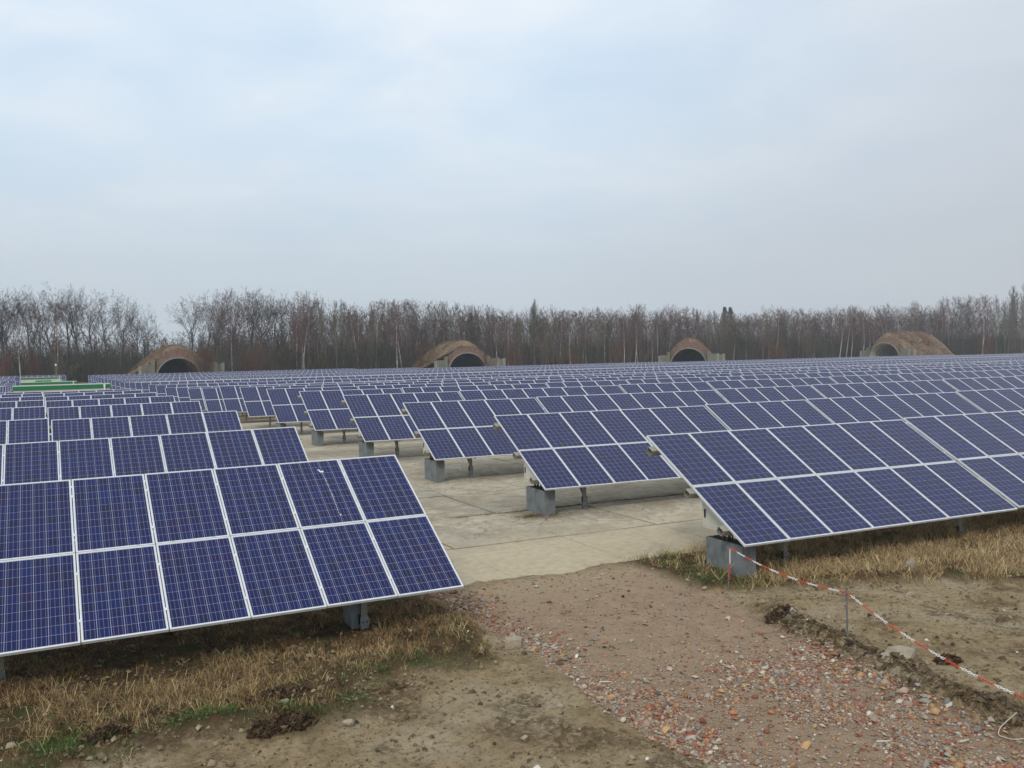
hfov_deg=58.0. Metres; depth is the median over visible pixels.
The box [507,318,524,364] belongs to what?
bare tree
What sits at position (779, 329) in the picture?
birch
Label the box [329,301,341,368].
upright tree
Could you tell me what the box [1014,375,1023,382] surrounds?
solar table
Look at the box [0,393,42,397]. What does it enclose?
solar table
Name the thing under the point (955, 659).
turf lump
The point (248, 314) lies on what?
oak
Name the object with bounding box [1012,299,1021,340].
upright tree
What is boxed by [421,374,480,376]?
solar table
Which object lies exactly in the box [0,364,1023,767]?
ground
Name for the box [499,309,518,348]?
bare tree
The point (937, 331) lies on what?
birch
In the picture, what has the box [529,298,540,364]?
upright tree
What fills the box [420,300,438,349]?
birch
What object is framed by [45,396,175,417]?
solar table
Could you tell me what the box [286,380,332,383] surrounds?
solar table
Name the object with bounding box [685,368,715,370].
solar table
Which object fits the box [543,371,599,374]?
solar table
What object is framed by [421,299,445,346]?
bare tree
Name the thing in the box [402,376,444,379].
solar table
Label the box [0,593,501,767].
dry grass
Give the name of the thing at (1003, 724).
loose wire
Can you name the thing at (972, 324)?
bare tree
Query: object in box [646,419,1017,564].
solar table
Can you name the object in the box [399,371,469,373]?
solar table
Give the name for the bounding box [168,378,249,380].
solar table
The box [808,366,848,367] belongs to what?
solar table
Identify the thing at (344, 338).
upright tree
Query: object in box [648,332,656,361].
birch
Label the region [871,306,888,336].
birch
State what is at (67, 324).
oak
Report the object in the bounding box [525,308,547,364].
bare tree
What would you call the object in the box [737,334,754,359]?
shrub
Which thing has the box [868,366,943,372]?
solar table
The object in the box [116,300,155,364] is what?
oak
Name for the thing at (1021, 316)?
upright tree
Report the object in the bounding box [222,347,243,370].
shrub
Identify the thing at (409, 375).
solar table
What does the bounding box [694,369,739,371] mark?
solar table
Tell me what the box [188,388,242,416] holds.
solar table
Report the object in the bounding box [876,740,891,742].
stick
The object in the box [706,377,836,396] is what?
solar table
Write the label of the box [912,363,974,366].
solar table
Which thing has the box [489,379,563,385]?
solar table
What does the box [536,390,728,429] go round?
solar table
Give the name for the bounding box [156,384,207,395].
solar table
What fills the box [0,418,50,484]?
solar table
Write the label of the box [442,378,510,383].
solar table
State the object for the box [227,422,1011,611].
concrete apron
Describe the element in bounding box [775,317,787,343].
bare tree
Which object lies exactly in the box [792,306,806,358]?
birch
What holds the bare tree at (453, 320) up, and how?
on the ground at (460, 732)
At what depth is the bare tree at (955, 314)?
381.29 m
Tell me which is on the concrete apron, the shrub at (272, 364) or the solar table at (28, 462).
the solar table at (28, 462)
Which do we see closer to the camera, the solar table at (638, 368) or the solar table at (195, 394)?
the solar table at (195, 394)
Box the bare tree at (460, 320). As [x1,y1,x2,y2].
[453,303,469,338]
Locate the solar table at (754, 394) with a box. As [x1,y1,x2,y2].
[715,385,833,423]
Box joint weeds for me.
[412,472,683,535]
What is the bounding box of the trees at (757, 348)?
[0,290,1023,382]
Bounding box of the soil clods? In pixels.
[0,533,1023,767]
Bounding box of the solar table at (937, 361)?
[919,360,956,362]
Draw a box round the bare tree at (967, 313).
[956,296,979,340]
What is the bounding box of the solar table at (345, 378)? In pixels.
[315,377,380,380]
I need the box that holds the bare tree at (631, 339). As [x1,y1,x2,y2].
[624,313,639,360]
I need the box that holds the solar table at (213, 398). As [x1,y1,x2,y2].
[202,388,261,418]
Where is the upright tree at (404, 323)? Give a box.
[401,300,414,356]
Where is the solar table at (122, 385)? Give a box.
[120,381,154,388]
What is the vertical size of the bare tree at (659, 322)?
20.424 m
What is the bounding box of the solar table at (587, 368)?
[555,367,617,369]
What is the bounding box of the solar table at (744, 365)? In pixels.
[723,364,764,366]
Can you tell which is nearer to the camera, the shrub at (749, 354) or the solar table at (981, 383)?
the solar table at (981, 383)
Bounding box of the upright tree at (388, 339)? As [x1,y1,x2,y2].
[383,306,395,356]
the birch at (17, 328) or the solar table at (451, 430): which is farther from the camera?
the birch at (17, 328)
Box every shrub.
[0,349,15,375]
[8,351,37,375]
[15,357,33,375]
[26,352,43,375]
[43,349,71,374]
[46,354,82,378]
[69,351,85,382]
[77,346,99,382]
[83,344,119,374]
[115,348,142,373]
[181,344,215,372]
[191,348,215,371]
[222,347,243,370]
[235,348,258,370]
[238,342,266,370]
[260,344,295,369]
[266,343,295,369]
[281,347,305,369]
[306,347,336,368]
[307,351,333,368]
[335,342,361,368]
[349,346,368,368]
[351,340,380,368]
[370,340,402,368]
[380,341,397,367]
[402,346,420,367]
[411,340,437,367]
[481,353,501,366]
[503,348,521,365]
[505,339,533,365]
[519,341,535,364]
[536,334,556,364]
[552,344,566,364]
[560,342,581,363]
[572,337,591,363]
[588,339,607,363]
[607,340,622,362]
[616,338,633,362]
[636,345,652,361]
[707,334,732,360]
[722,333,751,359]
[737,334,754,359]
[764,342,778,358]
[765,339,787,358]
[794,340,806,358]
[803,339,817,357]
[811,337,828,357]
[820,337,842,357]
[938,330,965,352]
[956,331,976,354]
[965,332,980,354]
[975,331,996,353]
[994,331,1007,353]
[1007,330,1023,353]
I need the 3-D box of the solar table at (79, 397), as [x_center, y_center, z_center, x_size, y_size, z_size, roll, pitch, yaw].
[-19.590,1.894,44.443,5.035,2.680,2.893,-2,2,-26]
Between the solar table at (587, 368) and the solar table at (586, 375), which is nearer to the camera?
the solar table at (586, 375)
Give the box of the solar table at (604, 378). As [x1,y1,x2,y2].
[562,376,669,381]
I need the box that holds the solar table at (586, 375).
[560,374,613,376]
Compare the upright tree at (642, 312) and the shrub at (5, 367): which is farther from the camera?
the upright tree at (642, 312)
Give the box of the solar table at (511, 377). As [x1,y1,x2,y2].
[467,375,560,379]
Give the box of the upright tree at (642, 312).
[640,304,647,351]
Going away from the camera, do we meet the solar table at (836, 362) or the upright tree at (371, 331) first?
the solar table at (836, 362)
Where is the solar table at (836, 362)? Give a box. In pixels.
[825,361,848,363]
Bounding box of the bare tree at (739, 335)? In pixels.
[731,319,745,359]
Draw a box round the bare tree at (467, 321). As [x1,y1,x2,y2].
[459,303,475,341]
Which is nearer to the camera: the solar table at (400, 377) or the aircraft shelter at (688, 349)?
the solar table at (400, 377)
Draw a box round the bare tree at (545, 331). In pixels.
[537,316,553,360]
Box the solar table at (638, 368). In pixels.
[624,367,652,369]
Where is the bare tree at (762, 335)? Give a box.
[752,314,770,359]
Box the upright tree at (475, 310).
[474,304,481,347]
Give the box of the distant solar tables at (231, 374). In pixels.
[0,353,1023,388]
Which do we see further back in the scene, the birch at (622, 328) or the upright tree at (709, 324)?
the upright tree at (709, 324)
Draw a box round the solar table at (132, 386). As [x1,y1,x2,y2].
[129,381,165,389]
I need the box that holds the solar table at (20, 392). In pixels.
[0,391,41,394]
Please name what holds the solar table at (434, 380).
on the ground at (460, 732)
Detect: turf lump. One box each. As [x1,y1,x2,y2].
[73,722,133,744]
[238,683,312,705]
[245,708,320,740]
[764,604,796,624]
[932,652,962,665]
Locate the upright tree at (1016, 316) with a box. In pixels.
[1006,285,1020,348]
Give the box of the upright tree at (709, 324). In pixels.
[706,310,715,347]
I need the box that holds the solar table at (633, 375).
[609,373,667,376]
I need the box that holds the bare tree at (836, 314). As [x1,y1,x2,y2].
[828,306,841,356]
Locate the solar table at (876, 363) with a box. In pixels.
[857,362,896,364]
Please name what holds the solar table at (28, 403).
on the ground at (460, 732)
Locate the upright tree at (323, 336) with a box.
[316,297,329,368]
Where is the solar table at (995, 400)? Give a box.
[956,388,1023,412]
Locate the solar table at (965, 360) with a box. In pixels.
[955,360,977,361]
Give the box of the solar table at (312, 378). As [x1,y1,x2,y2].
[300,376,362,379]
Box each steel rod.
[727,545,728,591]
[845,588,847,637]
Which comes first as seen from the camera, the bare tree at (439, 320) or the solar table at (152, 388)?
the solar table at (152, 388)
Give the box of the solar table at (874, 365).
[849,364,908,366]
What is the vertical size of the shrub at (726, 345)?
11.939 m
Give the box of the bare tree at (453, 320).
[444,302,461,341]
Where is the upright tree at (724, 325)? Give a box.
[720,310,732,349]
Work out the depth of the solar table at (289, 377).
141.69 m
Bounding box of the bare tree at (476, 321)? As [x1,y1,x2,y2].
[469,304,484,343]
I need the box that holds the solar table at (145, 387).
[141,381,186,392]
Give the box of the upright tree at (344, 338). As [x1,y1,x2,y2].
[337,299,350,366]
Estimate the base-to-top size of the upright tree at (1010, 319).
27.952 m
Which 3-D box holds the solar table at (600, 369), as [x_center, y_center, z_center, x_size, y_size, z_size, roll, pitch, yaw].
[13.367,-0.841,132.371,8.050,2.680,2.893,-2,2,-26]
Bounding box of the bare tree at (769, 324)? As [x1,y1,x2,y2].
[761,304,776,358]
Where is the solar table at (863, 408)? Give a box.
[806,392,983,452]
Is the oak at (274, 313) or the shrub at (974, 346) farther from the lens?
the shrub at (974, 346)
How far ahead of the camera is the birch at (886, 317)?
363.38 m
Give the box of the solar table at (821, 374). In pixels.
[805,370,901,378]
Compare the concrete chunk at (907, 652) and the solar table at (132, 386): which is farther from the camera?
the solar table at (132, 386)
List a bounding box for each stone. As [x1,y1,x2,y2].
[342,719,353,725]
[520,735,527,740]
[557,703,563,708]
[904,557,917,570]
[905,591,914,596]
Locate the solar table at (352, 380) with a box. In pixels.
[333,377,402,381]
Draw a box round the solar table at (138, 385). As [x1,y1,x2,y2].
[135,381,169,392]
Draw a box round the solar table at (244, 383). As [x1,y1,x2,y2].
[208,381,286,385]
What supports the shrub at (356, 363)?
on the ground at (460, 732)
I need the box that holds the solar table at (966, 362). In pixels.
[944,361,996,363]
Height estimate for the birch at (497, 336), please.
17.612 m
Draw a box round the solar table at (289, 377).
[250,376,323,378]
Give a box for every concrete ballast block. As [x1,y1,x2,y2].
[310,420,323,445]
[343,602,367,628]
[358,429,373,456]
[423,441,444,481]
[524,461,554,515]
[702,500,755,577]
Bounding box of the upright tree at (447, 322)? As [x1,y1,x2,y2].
[441,301,455,341]
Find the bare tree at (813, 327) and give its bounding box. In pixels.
[809,313,820,345]
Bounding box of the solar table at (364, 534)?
[0,455,463,683]
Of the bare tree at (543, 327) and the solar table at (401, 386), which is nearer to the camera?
the solar table at (401, 386)
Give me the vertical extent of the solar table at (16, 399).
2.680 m
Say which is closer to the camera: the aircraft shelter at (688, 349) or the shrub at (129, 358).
the shrub at (129, 358)
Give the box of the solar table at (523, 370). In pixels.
[487,369,554,371]
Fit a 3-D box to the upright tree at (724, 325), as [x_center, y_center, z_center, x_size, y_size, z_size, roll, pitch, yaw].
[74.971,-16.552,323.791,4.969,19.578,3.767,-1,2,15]
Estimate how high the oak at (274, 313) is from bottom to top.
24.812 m
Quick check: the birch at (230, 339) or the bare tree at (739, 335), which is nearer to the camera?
the birch at (230, 339)
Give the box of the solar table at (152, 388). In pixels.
[148,383,196,394]
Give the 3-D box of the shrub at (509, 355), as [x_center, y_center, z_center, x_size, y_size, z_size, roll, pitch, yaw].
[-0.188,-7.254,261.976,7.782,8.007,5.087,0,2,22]
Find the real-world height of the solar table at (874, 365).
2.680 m
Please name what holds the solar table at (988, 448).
on the ground at (460, 732)
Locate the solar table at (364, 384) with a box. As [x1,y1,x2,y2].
[322,381,441,388]
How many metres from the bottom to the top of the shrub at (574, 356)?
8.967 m
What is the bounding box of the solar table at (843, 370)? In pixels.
[817,368,869,371]
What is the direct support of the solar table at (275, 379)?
on the ground at (460, 732)
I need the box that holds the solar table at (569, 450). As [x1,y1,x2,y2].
[493,405,727,508]
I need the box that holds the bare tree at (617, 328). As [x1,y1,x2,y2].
[608,307,624,352]
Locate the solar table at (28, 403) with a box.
[0,400,44,419]
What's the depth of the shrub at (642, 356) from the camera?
283.79 m
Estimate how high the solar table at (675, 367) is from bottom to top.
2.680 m
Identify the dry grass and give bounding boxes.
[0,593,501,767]
[620,503,1023,592]
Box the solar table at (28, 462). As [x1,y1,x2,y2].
[0,427,307,541]
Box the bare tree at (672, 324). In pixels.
[662,307,681,345]
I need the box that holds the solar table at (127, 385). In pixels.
[124,381,162,388]
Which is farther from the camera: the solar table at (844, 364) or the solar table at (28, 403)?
the solar table at (844, 364)
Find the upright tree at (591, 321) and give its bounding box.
[587,312,595,353]
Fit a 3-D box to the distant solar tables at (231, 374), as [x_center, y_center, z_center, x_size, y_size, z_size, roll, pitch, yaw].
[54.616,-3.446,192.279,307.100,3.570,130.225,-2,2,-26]
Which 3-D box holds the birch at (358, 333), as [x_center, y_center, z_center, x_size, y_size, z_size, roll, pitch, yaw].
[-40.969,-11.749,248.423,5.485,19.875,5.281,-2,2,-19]
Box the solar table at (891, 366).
[870,365,912,367]
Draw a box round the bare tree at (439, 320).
[429,301,450,343]
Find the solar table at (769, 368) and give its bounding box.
[739,367,807,371]
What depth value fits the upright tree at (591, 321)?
303.34 m
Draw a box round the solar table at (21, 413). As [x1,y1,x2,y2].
[0,406,46,439]
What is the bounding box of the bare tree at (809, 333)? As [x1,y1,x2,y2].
[804,317,818,350]
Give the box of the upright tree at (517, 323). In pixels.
[512,313,524,363]
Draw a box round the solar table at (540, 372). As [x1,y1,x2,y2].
[517,372,560,373]
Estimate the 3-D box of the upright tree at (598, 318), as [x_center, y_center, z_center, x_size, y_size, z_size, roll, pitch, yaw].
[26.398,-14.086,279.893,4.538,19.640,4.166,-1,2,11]
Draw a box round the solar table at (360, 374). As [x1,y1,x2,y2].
[323,373,398,375]
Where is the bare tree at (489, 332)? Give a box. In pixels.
[480,305,501,355]
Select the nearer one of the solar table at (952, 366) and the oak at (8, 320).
the solar table at (952, 366)
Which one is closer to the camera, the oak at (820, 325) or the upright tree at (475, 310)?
the upright tree at (475, 310)
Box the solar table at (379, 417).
[341,391,462,457]
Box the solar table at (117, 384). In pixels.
[115,380,150,388]
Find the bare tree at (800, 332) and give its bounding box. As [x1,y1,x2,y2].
[795,308,811,356]
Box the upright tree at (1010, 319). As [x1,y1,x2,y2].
[1004,291,1015,353]
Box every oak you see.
[0,289,34,375]
[0,293,24,347]
[0,293,30,375]
[10,285,52,375]
[14,286,62,374]
[24,282,69,372]
[41,284,89,380]
[49,285,90,353]
[60,286,114,374]
[75,290,134,373]
[103,293,140,359]
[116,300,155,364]
[120,304,161,356]
[163,295,216,350]
[188,291,226,352]
[204,289,240,363]
[207,287,254,370]
[234,285,277,369]
[234,287,276,367]
[256,289,293,355]
[279,295,314,364]
[288,294,322,360]
[740,315,761,348]
[805,310,833,353]
[882,308,908,331]
[910,307,937,332]
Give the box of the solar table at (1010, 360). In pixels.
[997,360,1023,361]
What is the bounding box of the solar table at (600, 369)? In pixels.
[576,368,624,370]
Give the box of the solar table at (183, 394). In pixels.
[176,386,218,401]
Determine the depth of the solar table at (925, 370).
61.75 m
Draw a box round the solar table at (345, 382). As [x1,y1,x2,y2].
[295,381,403,386]
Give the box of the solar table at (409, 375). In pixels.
[401,373,458,376]
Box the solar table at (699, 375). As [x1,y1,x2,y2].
[669,373,730,377]
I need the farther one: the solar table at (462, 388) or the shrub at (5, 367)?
the shrub at (5, 367)
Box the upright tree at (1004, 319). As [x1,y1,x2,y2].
[1000,303,1008,353]
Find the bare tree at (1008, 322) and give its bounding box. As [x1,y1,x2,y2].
[1003,302,1015,340]
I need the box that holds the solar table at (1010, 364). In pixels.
[985,363,1023,365]
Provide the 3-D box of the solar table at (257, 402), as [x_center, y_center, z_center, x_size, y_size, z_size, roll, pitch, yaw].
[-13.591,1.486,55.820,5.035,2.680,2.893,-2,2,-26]
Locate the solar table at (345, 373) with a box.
[311,372,383,375]
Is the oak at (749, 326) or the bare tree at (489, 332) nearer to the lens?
the bare tree at (489, 332)
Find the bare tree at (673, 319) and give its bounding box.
[664,303,682,343]
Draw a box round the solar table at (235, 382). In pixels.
[198,381,270,384]
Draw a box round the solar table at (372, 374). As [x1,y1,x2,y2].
[338,373,413,375]
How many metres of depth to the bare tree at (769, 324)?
322.54 m
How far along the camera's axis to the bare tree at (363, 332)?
259.07 m
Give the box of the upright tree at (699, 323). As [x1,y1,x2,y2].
[695,310,704,343]
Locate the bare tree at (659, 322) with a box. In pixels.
[651,312,673,345]
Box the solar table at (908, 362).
[896,361,920,363]
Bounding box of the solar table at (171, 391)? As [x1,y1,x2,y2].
[165,386,214,401]
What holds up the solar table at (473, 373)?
on the ground at (460, 732)
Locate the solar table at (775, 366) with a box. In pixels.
[761,365,789,367]
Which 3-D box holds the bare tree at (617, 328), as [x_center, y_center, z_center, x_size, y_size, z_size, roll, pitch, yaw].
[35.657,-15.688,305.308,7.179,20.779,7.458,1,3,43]
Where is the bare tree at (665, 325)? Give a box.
[659,307,673,352]
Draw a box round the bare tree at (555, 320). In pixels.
[543,311,561,363]
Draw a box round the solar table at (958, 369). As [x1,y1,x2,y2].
[951,365,1023,376]
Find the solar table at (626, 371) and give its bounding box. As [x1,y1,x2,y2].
[599,370,633,372]
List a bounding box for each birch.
[9,318,27,375]
[46,312,66,374]
[207,288,234,349]
[221,310,239,370]
[289,304,310,369]
[290,314,302,369]
[296,300,319,369]
[342,302,363,367]
[352,305,366,361]
[364,298,388,368]
[377,298,397,358]
[384,299,409,367]
[385,299,405,367]
[404,298,420,341]
[404,300,424,347]
[405,302,426,342]
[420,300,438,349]
[480,305,497,342]
[489,316,502,355]
[500,318,512,365]
[549,307,568,345]
[552,309,568,358]
[560,310,574,362]
[577,313,593,356]
[580,315,593,363]
[599,307,614,357]
[615,314,632,362]
[618,314,631,345]
[628,306,647,361]
[630,311,642,361]
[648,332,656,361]
[650,308,666,338]
[678,307,694,336]
[687,307,703,338]
[730,318,742,359]
[742,320,751,359]
[771,306,784,346]
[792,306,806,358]
[812,327,819,357]
[835,305,851,356]
[841,306,858,356]
[846,306,858,356]
[857,310,872,349]
[863,316,874,347]
[870,317,881,342]
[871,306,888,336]
[874,308,882,336]
[878,303,894,333]
[904,301,921,330]
[931,306,941,338]
[936,299,952,341]
[938,298,955,341]
[957,302,970,336]
[973,294,996,353]
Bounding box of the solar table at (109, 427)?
[51,411,242,477]
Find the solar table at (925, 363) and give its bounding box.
[909,363,944,364]
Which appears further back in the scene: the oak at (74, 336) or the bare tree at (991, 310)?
the bare tree at (991, 310)
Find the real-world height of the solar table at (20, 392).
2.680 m
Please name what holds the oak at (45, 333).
on the ground at (460, 732)
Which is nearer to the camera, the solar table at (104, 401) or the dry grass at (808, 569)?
the dry grass at (808, 569)
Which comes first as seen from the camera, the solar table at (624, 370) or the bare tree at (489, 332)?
the solar table at (624, 370)
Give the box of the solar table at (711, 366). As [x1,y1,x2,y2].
[697,365,723,367]
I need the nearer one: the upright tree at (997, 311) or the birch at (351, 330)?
the birch at (351, 330)
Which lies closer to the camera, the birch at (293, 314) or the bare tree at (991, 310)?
the birch at (293, 314)
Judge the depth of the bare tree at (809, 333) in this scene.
336.12 m
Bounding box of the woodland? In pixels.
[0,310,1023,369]
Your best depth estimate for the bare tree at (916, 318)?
352.65 m
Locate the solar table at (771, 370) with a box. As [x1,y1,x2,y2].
[750,369,799,371]
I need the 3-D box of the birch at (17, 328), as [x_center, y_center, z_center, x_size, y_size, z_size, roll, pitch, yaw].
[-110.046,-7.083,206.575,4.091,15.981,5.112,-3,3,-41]
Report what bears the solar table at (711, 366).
on the ground at (460, 732)
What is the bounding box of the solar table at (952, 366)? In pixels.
[942,364,986,370]
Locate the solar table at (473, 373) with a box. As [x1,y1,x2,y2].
[458,372,492,374]
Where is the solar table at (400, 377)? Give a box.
[382,376,420,378]
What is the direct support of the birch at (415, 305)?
on the ground at (460, 732)
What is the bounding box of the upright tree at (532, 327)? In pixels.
[526,303,538,361]
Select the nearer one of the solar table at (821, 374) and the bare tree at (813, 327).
the solar table at (821, 374)
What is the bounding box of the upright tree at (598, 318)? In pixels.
[593,308,604,362]
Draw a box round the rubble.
[421,559,1023,767]
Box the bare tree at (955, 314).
[947,295,964,338]
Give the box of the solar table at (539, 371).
[493,370,544,373]
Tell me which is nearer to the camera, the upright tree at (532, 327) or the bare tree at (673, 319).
the upright tree at (532, 327)
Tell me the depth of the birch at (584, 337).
276.46 m
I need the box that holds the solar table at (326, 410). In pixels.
[297,388,402,443]
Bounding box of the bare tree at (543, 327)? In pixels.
[534,304,554,364]
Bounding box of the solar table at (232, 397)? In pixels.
[219,384,293,422]
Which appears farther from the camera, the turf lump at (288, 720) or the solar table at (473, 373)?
the solar table at (473, 373)
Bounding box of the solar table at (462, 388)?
[402,383,547,399]
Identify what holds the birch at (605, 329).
on the ground at (460, 732)
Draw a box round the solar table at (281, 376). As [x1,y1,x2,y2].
[240,375,321,377]
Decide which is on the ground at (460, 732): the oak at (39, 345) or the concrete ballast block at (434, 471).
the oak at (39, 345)
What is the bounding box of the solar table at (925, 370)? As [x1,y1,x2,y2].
[898,368,954,372]
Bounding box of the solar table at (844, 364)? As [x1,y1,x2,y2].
[832,363,857,365]
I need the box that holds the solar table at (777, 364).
[764,363,788,365]
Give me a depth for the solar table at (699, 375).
62.25 m
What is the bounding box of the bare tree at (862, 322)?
[855,307,872,339]
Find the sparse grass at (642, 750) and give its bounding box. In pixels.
[302,585,1023,767]
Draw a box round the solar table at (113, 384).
[111,379,145,389]
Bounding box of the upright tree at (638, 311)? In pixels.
[633,305,643,356]
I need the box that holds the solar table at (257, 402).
[239,385,321,426]
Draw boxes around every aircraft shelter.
[125,345,224,373]
[410,339,505,367]
[658,337,724,361]
[860,331,954,356]
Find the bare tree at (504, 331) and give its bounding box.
[497,308,514,354]
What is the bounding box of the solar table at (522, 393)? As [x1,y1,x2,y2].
[459,385,623,412]
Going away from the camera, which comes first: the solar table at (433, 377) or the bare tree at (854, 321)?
the solar table at (433, 377)
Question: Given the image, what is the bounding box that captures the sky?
[0,0,1023,358]
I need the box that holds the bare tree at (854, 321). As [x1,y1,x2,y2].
[846,306,861,338]
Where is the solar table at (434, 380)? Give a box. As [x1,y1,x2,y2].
[404,378,467,382]
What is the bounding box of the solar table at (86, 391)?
[43,389,130,395]
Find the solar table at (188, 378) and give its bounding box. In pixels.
[146,377,230,380]
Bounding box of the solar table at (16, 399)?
[0,396,43,405]
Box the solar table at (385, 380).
[353,379,422,381]
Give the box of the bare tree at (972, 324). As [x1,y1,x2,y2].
[961,294,982,347]
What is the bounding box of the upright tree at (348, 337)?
[345,309,352,352]
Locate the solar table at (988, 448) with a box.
[903,410,1023,507]
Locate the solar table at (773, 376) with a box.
[740,373,808,379]
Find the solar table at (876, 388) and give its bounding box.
[811,380,984,412]
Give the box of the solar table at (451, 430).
[401,398,545,477]
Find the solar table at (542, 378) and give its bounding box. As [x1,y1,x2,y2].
[510,375,608,379]
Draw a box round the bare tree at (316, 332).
[298,296,333,363]
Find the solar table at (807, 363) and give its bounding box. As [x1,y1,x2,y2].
[788,362,825,364]
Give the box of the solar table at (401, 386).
[358,382,489,391]
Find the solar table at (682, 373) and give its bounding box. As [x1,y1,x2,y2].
[666,371,749,377]
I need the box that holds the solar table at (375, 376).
[363,375,400,377]
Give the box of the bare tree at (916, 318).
[903,305,924,331]
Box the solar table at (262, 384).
[229,383,297,385]
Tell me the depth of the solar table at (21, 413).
31.30 m
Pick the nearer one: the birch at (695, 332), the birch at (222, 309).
the birch at (222, 309)
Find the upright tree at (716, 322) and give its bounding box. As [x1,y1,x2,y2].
[710,310,719,347]
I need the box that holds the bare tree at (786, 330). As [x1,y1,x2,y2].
[778,309,797,349]
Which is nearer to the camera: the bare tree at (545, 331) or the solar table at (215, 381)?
the solar table at (215, 381)
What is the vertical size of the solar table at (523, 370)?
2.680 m
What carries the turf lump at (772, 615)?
on the ground at (460, 732)
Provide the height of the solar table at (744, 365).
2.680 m
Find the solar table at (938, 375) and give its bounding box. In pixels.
[898,370,1002,390]
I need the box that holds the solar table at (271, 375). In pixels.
[235,374,309,376]
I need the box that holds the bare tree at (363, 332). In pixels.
[352,308,370,368]
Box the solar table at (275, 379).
[258,378,299,381]
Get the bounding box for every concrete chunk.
[505,636,522,649]
[881,645,916,659]
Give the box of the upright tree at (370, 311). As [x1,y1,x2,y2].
[368,302,381,368]
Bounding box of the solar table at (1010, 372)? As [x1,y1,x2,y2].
[994,369,1023,376]
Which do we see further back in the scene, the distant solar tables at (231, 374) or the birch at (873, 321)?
the birch at (873, 321)
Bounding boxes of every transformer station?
[12,383,110,393]
[20,377,61,381]
[20,381,76,385]
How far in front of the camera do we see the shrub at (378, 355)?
246.27 m
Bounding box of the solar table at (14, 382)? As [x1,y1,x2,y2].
[0,381,15,385]
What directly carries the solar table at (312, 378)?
on the ground at (460, 732)
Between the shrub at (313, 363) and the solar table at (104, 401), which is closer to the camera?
the solar table at (104, 401)
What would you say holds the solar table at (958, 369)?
on the ground at (460, 732)
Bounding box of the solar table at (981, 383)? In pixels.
[942,376,1023,390]
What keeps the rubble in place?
on the ground at (460, 732)
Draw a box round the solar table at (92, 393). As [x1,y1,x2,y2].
[44,390,141,404]
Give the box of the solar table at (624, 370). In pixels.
[604,369,652,370]
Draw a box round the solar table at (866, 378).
[829,374,905,383]
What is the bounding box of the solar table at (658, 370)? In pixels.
[633,369,685,371]
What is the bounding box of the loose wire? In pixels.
[998,712,1023,739]
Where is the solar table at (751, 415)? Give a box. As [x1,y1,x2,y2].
[705,400,832,429]
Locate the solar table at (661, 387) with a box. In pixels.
[619,382,726,401]
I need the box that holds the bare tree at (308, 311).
[287,291,317,369]
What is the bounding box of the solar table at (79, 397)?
[45,392,156,405]
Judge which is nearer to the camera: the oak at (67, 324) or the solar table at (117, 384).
the solar table at (117, 384)
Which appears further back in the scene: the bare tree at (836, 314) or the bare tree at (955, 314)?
the bare tree at (955, 314)
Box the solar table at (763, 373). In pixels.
[729,370,817,378]
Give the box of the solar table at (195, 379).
[151,377,239,380]
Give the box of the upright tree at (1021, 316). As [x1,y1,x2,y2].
[1017,295,1023,343]
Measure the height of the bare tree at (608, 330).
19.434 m
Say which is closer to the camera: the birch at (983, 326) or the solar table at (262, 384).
the solar table at (262, 384)
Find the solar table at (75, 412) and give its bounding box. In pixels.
[47,401,201,440]
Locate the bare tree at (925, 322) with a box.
[917,309,933,335]
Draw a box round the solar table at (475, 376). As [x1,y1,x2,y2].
[444,374,506,377]
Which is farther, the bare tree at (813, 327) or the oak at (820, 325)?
the oak at (820, 325)
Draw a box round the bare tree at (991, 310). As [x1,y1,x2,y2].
[978,295,1001,350]
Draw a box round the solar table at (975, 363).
[974,362,1009,364]
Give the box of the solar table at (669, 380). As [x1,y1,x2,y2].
[626,376,743,398]
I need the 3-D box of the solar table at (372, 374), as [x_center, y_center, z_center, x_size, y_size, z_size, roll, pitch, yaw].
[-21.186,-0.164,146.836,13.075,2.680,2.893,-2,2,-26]
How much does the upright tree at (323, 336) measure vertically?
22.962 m
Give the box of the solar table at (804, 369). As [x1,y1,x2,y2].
[798,366,870,371]
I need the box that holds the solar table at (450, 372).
[414,371,486,373]
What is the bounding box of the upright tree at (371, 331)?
[367,313,375,360]
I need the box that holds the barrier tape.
[729,548,1023,698]
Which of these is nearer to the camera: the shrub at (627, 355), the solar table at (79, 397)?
the solar table at (79, 397)
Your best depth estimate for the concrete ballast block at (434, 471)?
29.15 m
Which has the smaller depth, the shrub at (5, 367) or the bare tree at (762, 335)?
the shrub at (5, 367)
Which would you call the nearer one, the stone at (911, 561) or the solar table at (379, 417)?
the stone at (911, 561)
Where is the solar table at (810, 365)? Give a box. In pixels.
[789,364,832,366]
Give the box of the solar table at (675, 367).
[653,366,697,368]
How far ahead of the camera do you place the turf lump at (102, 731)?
9.61 m
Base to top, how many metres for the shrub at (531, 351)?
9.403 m
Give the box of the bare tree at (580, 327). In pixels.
[573,308,586,354]
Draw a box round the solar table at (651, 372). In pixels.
[614,371,692,374]
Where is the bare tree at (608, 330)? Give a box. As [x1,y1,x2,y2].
[600,308,617,362]
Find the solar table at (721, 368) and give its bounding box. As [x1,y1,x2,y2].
[715,366,761,369]
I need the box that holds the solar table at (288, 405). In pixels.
[266,386,357,433]
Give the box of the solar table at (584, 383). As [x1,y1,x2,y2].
[546,380,628,392]
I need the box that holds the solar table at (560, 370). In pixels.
[545,369,576,371]
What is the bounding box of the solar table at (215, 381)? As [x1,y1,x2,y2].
[188,379,257,383]
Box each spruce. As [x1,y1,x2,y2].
[719,307,730,339]
[723,307,733,331]
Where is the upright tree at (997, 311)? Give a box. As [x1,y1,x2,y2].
[992,297,1003,353]
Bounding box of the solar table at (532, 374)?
[506,373,543,375]

